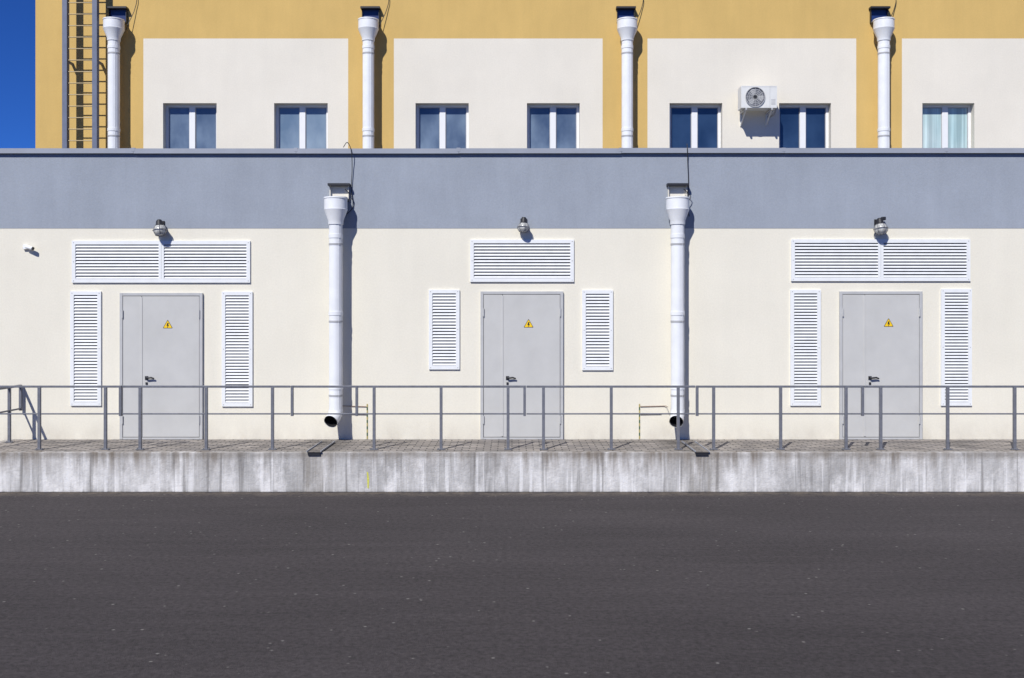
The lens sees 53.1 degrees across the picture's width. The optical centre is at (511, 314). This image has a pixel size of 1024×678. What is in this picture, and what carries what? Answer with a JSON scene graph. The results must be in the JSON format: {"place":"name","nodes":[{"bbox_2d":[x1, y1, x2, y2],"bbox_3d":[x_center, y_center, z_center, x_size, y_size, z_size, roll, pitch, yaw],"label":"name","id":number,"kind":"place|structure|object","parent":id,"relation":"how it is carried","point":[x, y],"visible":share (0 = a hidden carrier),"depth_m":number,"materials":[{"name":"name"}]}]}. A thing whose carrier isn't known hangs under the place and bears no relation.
{"place":"outdoors","nodes":[
{"label":"outdoors","id":0,"kind":"place"},
{"bbox_2d":[0,0,34,147],"label":"sky","id":1,"kind":"structure","parent":0,"point":[17,17],"materials":[{"name":"blue"}]},
{"bbox_2d":[0,492,1023,677],"bbox_3d":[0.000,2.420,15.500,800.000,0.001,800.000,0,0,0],"label":"ground","id":2,"kind":"structure","parent":0,"point":[511,584],"depth_m":9.19,"materials":[{"name":"grey asphalt"}]},
{"bbox_2d":[0,148,1023,440],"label":"service building","id":3,"kind":"structure","parent":2,"relation":"on","point":[798,270],"depth_m":15.50,"materials":[{"name":"beige paint"}]},
{"bbox_2d":[23,245,34,249],"bbox_3d":[-7.287,-1.016,15.440,0.211,0.087,0.079,0,0,26],"label":"security camera","id":4,"kind":"object","parent":3,"relation":"attached to","point":[28,247],"visible":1,"depth_m":15.41,"materials":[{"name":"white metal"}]},
{"bbox_2d":[152,219,166,236],"bbox_3d":[-5.280,-1.306,15.387,0.214,0.262,0.228,0,0,0],"label":"wall lamp","id":5,"kind":"object","parent":3,"relation":"attached to","point":[159,229],"visible":1,"depth_m":15.33,"materials":[{"name":"black metal"}]},
{"bbox_2d":[120,293,202,439],"bbox_3d":[-5.292,0.772,15.463,1.250,2.211,0.115,0,0,0],"label":"door","id":6,"kind":"structure","parent":3,"relation":"in","point":[161,334],"depth_m":15.46,"materials":[{"name":"paint"}]},
{"bbox_2d":[324,196,347,427],"bbox_3d":[-2.640,-0.043,15.271,0.358,3.417,0.396,0,0,45],"label":"drainpipe","id":7,"kind":"object","parent":3,"relation":"attached to","point":[335,209],"visible":0.94,"depth_m":15.19,"materials":[{"name":"white metal"}]},
{"bbox_2d":[343,142,352,213],"bbox_3d":[-2.512,-2.063,15.546,0.097,1.096,0.330,0,0,-39],"label":"heating cable","id":8,"kind":"object","parent":3,"relation":"attached to","point":[351,177],"visible":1,"depth_m":15.46,"materials":[{"name":"black rubber"}]},
{"bbox_2d":[350,404,367,438],"bbox_3d":[-2.419,1.609,15.469,0.459,0.532,0.165,0,0,-25],"label":"earthing strip","id":9,"kind":"object","parent":3,"relation":"attached to","point":[367,417],"visible":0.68,"depth_m":15.49,"materials":[{"name":"metal"}]},
{"bbox_2d":[480,291,562,439],"bbox_3d":[0.149,0.760,15.463,1.250,2.235,0.115,0,0,0],"label":"door","id":10,"kind":"structure","parent":3,"relation":"in","point":[521,332],"depth_m":15.46,"materials":[{"name":"paint"}]},
{"bbox_2d":[517,217,529,232],"bbox_3d":[0.171,-1.351,15.393,0.191,0.243,0.215,0,0,0],"label":"wall lamp","id":11,"kind":"object","parent":3,"relation":"attached to","point":[523,226],"visible":1,"depth_m":15.34,"materials":[{"name":"black metal"}]},
{"bbox_2d":[639,404,667,438],"bbox_3d":[2.158,1.609,15.469,0.459,0.532,0.165,0,0,25],"label":"earthing strip","id":12,"kind":"object","parent":3,"relation":"attached to","point":[639,416],"visible":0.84,"depth_m":15.49,"materials":[{"name":"metal"}]},
{"bbox_2d":[665,196,689,427],"bbox_3d":[2.454,-0.043,15.271,0.358,3.417,0.396,0,0,45],"label":"drainpipe","id":13,"kind":"object","parent":3,"relation":"attached to","point":[677,209],"visible":0.87,"depth_m":15.20,"materials":[{"name":"white metal"}]},
{"bbox_2d":[687,145,688,214],"bbox_3d":[2.663,-2.045,15.508,0.043,1.121,0.185,0,0,8],"label":"heating cable","id":14,"kind":"object","parent":3,"relation":"attached to","point":[688,171],"visible":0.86,"depth_m":15.46,"materials":[{"name":"black rubber"}]},
{"bbox_2d":[873,217,887,234],"bbox_3d":[5.530,-1.336,15.387,0.215,0.276,0.228,0,0,0],"label":"wall lamp","id":15,"kind":"object","parent":3,"relation":"attached to","point":[880,227],"visible":1,"depth_m":15.34,"materials":[{"name":"black metal"}]},
{"bbox_2d":[839,291,922,439],"bbox_3d":[5.565,0.760,15.463,1.250,2.235,0.115,0,0,0],"label":"door","id":16,"kind":"structure","parent":3,"relation":"in","point":[881,332],"depth_m":15.46,"materials":[{"name":"paint"}]},
{"bbox_2d":[0,439,1023,491],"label":"loading platform","id":17,"kind":"structure","parent":2,"relation":"on","point":[483,465],"depth_m":14.00,"materials":[{"name":"concrete"}]},
{"bbox_2d":[0,388,21,442],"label":"railing","id":18,"kind":"object","parent":17,"relation":"on","point":[9,410],"visible":0.94,"depth_m":15.08,"materials":[{"name":"grey metal"}]},
{"bbox_2d":[0,385,121,449],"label":"railing","id":19,"kind":"object","parent":17,"relation":"on","point":[39,413],"visible":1,"depth_m":14.29,"materials":[{"name":"grey metal"}]},
{"bbox_2d":[122,385,290,449],"bbox_3d":[-4.264,1.429,14.310,2.344,0.891,0.080,0,0,0],"label":"railing","id":20,"kind":"object","parent":17,"relation":"on","point":[206,413],"visible":1,"depth_m":14.29,"materials":[{"name":"grey metal"}]},
{"bbox_2d":[291,385,525,449],"bbox_3d":[-1.445,1.429,14.310,3.278,0.891,0.080,0,0,0],"label":"railing","id":21,"kind":"object","parent":17,"relation":"on","point":[374,413],"visible":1,"depth_m":14.29,"materials":[{"name":"grey metal"}]},
{"bbox_2d":[526,385,694,449],"bbox_3d":[1.379,1.429,14.310,2.355,0.891,0.080,0,0,0],"label":"railing","id":22,"kind":"object","parent":17,"relation":"on","point":[611,413],"visible":1,"depth_m":14.29,"materials":[{"name":"grey metal"}]},
{"bbox_2d":[696,385,863,449],"bbox_3d":[3.737,1.429,14.310,2.344,0.891,0.080,0,0,0],"label":"railing","id":23,"kind":"object","parent":17,"relation":"on","point":[780,413],"visible":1,"depth_m":14.29,"materials":[{"name":"grey metal"}]},
{"bbox_2d":[864,385,1023,449],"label":"railing","id":24,"kind":"object","parent":17,"relation":"on","point":[947,413],"visible":1,"depth_m":14.29,"materials":[{"name":"grey metal"}]},
{"bbox_2d":[35,0,1023,147],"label":"building","id":25,"kind":"structure","parent":2,"relation":"on","point":[447,73],"depth_m":19.50,"materials":[{"name":"paint"}]},
{"bbox_2d":[62,0,102,147],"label":"ladder","id":26,"kind":"object","parent":25,"relation":"attached to","point":[66,62],"visible":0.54,"depth_m":19.14,"materials":[{"name":"metal"}]},
{"bbox_2d":[103,17,124,147],"bbox_3d":[-7.486,-3.903,19.251,0.394,3.285,0.419,0,0,45],"label":"drainpipe","id":27,"kind":"object","parent":25,"relation":"attached to","point":[114,28],"visible":0.66,"depth_m":19.16,"materials":[{"name":"white metal"}]},
{"bbox_2d":[166,105,216,147],"bbox_3d":[-6.126,-3.354,19.678,1.018,1.350,0.064,0,0,0],"label":"window","id":28,"kind":"structure","parent":25,"relation":"in","point":[187,126],"depth_m":19.68,"materials":[{"name":"blue glass"}]},
{"bbox_2d":[276,105,327,147],"bbox_3d":[-4.014,-3.354,19.678,1.018,1.350,0.064,0,0,0],"label":"window","id":29,"kind":"structure","parent":25,"relation":"in","point":[297,126],"depth_m":19.68,"materials":[{"name":"blue glass"}]},
{"bbox_2d":[358,17,378,147],"bbox_3d":[-2.706,-3.903,19.251,0.394,3.285,0.419,0,0,45],"label":"drainpipe","id":30,"kind":"object","parent":25,"relation":"attached to","point":[368,28],"visible":0.74,"depth_m":19.16,"materials":[{"name":"white metal"}]},
{"bbox_2d":[416,105,468,147],"bbox_3d":[-1.329,-3.354,19.678,1.011,1.350,0.064,0,0,0],"label":"window","id":31,"kind":"structure","parent":25,"relation":"in","point":[437,126],"depth_m":19.68,"materials":[{"name":"blue glass"}]},
{"bbox_2d":[527,105,578,147],"bbox_3d":[0.786,-3.354,19.678,1.003,1.350,0.064,0,0,0],"label":"window","id":32,"kind":"structure","parent":25,"relation":"in","point":[548,126],"depth_m":19.68,"materials":[{"name":"blue glass"}]},
{"bbox_2d":[617,17,637,147],"bbox_3d":[2.156,-3.903,19.251,0.394,3.285,0.419,0,0,45],"label":"drainpipe","id":33,"kind":"object","parent":25,"relation":"attached to","point":[627,28],"visible":0.65,"depth_m":19.16,"materials":[{"name":"white metal"}]},
{"bbox_2d":[670,105,720,147],"bbox_3d":[3.497,-3.354,19.678,1.003,1.350,0.064,0,0,0],"label":"window","id":34,"kind":"structure","parent":25,"relation":"in","point":[694,126],"depth_m":19.68,"materials":[{"name":"blue glass"}]},
{"bbox_2d":[738,86,776,125],"bbox_3d":[4.622,-3.923,19.270,0.730,0.670,0.487,0,0,0],"label":"air conditioner","id":35,"kind":"object","parent":25,"relation":"attached to","point":[757,98],"visible":1,"depth_m":19.05,"materials":[{"name":"grey plastic"}]},
{"bbox_2d":[779,105,828,147],"bbox_3d":[5.571,-3.354,19.678,0.988,1.350,0.064,0,0,0],"label":"window","id":36,"kind":"structure","parent":25,"relation":"in","point":[800,126],"depth_m":19.68,"materials":[{"name":"blue glass"}]},
{"bbox_2d":[873,17,894,147],"bbox_3d":[6.973,-3.903,19.251,0.394,3.285,0.419,0,0,45],"label":"drainpipe","id":37,"kind":"object","parent":25,"relation":"attached to","point":[883,28],"visible":0.76,"depth_m":19.16,"materials":[{"name":"white metal"}]},
{"bbox_2d":[922,105,970,147],"bbox_3d":[8.297,-3.354,19.678,0.988,1.350,0.064,0,0,0],"label":"window","id":38,"kind":"structure","parent":25,"relation":"in","point":[943,126],"depth_m":19.68,"materials":[{"name":"glass"}]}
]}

